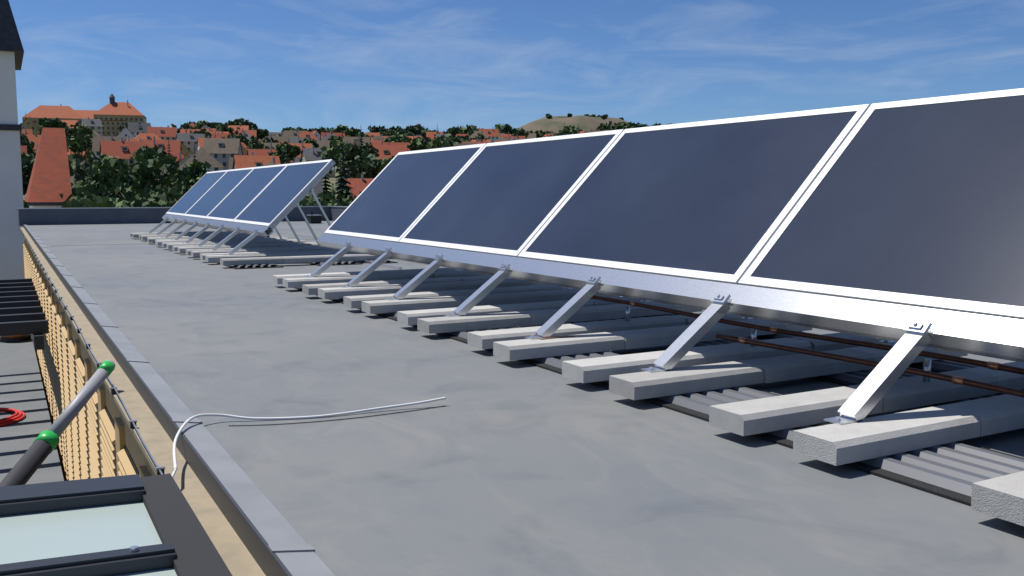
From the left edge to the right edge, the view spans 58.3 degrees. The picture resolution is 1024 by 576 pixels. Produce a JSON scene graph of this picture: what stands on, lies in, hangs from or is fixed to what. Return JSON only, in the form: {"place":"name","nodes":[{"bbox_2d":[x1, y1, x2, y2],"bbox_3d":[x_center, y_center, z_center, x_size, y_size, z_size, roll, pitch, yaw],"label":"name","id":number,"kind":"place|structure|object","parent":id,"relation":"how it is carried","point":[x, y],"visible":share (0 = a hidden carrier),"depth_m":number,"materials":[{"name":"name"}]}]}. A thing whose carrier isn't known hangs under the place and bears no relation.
{"place":"outdoors","nodes":[
{"label":"outdoors","id":0,"kind":"place"},
{"bbox_2d":[23,238,154,480],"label":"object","id":1,"kind":"structure","parent":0,"point":[97,439],"depth_m":11.39,"materials":[{"name":"brown wood"}]},
{"bbox_2d":[0,473,231,575],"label":"skylight","id":2,"kind":"object","parent":1,"relation":"on","point":[131,525],"visible":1,"depth_m":3.24,"materials":[{"name":"grey"}]},
{"bbox_2d":[17,206,347,225],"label":"roof parapet","id":3,"kind":"structure","parent":1,"relation":"on","point":[74,216],"depth_m":36.99,"materials":[{"name":"grey metal"}]},
{"bbox_2d":[19,227,265,575],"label":"facade ledge","id":4,"kind":"object","parent":3,"relation":"attached to","point":[234,553],"visible":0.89,"depth_m":4.74,"materials":[{"name":"beige paint"}]},
{"bbox_2d":[19,227,164,474],"bbox_3d":[-7.007,-0.148,13.896,0.040,0.042,49.000,-3,7,-29],"label":"lightning conductor","id":5,"kind":"object","parent":4,"relation":"on","point":[160,470],"visible":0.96,"depth_m":5.98,"materials":[{"name":"silver metal"}]},
{"bbox_2d":[28,221,1023,575],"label":"roof deck","id":6,"kind":"structure","parent":1,"relation":"on","point":[490,465],"depth_m":4.30,"materials":[{"name":"grey concrete"}]},
{"bbox_2d":[23,224,334,575],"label":"roof edge trim","id":7,"kind":"structure","parent":6,"relation":"on","point":[274,542],"depth_m":4.12,"materials":[{"name":"grey metal"}]},
{"bbox_2d":[146,159,335,254],"bbox_3d":[-6.686,-1.954,21.292,2.269,1.708,11.540,-3,7,-29],"label":"collector row","id":8,"kind":"object","parent":6,"relation":"on","point":[261,201],"visible":0.98,"depth_m":19.18,"materials":[{"name":"blue glass"}]},
{"bbox_2d":[153,242,397,268],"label":"corrugated sheets","id":9,"kind":"object","parent":6,"relation":"on","point":[276,266],"visible":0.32,"depth_m":15.55,"materials":[{"name":"grey metal"}]},
{"bbox_2d":[130,231,393,265],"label":"kerbstones","id":10,"kind":"object","parent":9,"relation":"on","point":[270,249],"visible":0.78,"depth_m":17.96,"materials":[{"name":"grey concrete"}]},
{"bbox_2d":[172,397,445,476],"bbox_3d":[-1.251,1.158,4.819,0.819,0.968,1.933,4,7,34],"label":"loose cable","id":11,"kind":"object","parent":6,"relation":"on","point":[187,421],"visible":0.91,"depth_m":5.00,"materials":[{"name":"white plastic"}]},
{"bbox_2d":[306,211,321,223],"bbox_3d":[-8.127,-2.904,37.731,0.500,0.500,0.560,-3,7,-29],"label":"roof vent","id":12,"kind":"object","parent":6,"relation":"on","point":[313,219],"visible":0.98,"depth_m":37.54,"materials":[{"name":"grey metal"}]},
{"bbox_2d":[356,259,428,269],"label":"spare rails","id":13,"kind":"object","parent":6,"relation":"on","point":[384,265],"visible":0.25,"depth_m":15.84,"materials":[{"name":"metal"}]},
{"bbox_2d":[304,88,1023,424],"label":"collector row","id":14,"kind":"object","parent":6,"relation":"on","point":[900,224],"visible":1,"depth_m":6.24,"materials":[{"name":"blue glass"}]},
{"bbox_2d":[538,335,574,339],"bbox_3d":[0.337,0.371,6.894,0.300,0.006,0.035,-3,7,-29],"label":"rusty flat bar","id":15,"kind":"object","parent":14,"relation":"on","point":[556,337],"visible":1,"depth_m":6.87,"materials":[{"name":"metal"}]},
{"bbox_2d":[575,293,1023,397],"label":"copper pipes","id":16,"kind":"object","parent":14,"relation":"on","point":[926,373],"visible":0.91,"depth_m":5.58,"materials":[{"name":"brown metal"}]},
{"bbox_2d":[23,166,339,199],"bbox_3d":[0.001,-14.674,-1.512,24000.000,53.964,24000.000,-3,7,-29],"label":"terrain","id":17,"kind":"structure","parent":0,"point":[333,180],"depth_m":286.40,"materials":[{"name":"green plant"}]},
{"bbox_2d":[0,336,63,483],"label":"decking","id":18,"kind":"object","parent":17,"relation":"on","point":[21,387],"visible":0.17,"depth_m":18.15,"materials":[{"name":"grey roofing membrane"}]},
{"bbox_2d":[0,407,25,426],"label":"red hose","id":19,"kind":"object","parent":18,"relation":"on","point":[11,419],"visible":1,"depth_m":17.13,"materials":[{"name":"red rubber"}]},
{"bbox_2d":[0,334,31,342],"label":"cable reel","id":20,"kind":"object","parent":18,"relation":"on","point":[13,338],"visible":0.34,"depth_m":26.31,"materials":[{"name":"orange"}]},
{"bbox_2d":[0,278,48,349],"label":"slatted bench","id":21,"kind":"object","parent":18,"relation":"on","point":[21,311],"visible":1,"depth_m":16.44,"materials":[{"name":"grey"}]},
{"bbox_2d":[0,0,71,278],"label":"church","id":22,"kind":"structure","parent":17,"relation":"on","point":[49,183],"depth_m":54.34,"materials":[{"name":"stone"}]},
{"bbox_2d":[0,360,114,486],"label":"telescopic pole","id":23,"kind":"object","parent":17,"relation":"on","point":[34,457],"visible":1,"depth_m":5.38,"materials":[{"name":"grey plastic"}]},
{"bbox_2d":[20,94,608,202],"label":"town houses","id":24,"kind":"structure","parent":17,"relation":"on","point":[219,151],"depth_m":389.88,"materials":[{"name":"orange paint"}]},
{"bbox_2d":[19,112,670,207],"bbox_3d":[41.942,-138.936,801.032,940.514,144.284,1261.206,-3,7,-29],"label":"trees","id":25,"kind":"object","parent":17,"relation":"on","point":[104,183],"visible":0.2,"depth_m":213.64,"materials":[{"name":"green plant"}]},
{"bbox_2d":[9,0,1023,132],"label":"sky","id":26,"kind":"structure","parent":0,"point":[274,65],"materials":[{"name":"blue"}]},
{"bbox_2d":[519,115,627,132],"bbox_3d":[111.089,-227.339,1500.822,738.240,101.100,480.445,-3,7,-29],"label":"hill","id":27,"kind":"structure","parent":0,"point":[554,124],"depth_m":1404.34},
{"bbox_2d":[296,287,1023,505],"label":"sheets","id":28,"kind":"object","parent":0,"point":[954,470],"visible":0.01,"depth_m":4.34,"materials":[{"name":"grey metal"}]},
{"bbox_2d":[272,268,1023,525],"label":"kerbstones","id":29,"kind":"object","parent":28,"relation":"on","point":[427,304],"visible":0.8,"depth_m":5.93,"materials":[{"name":"grey concrete"}]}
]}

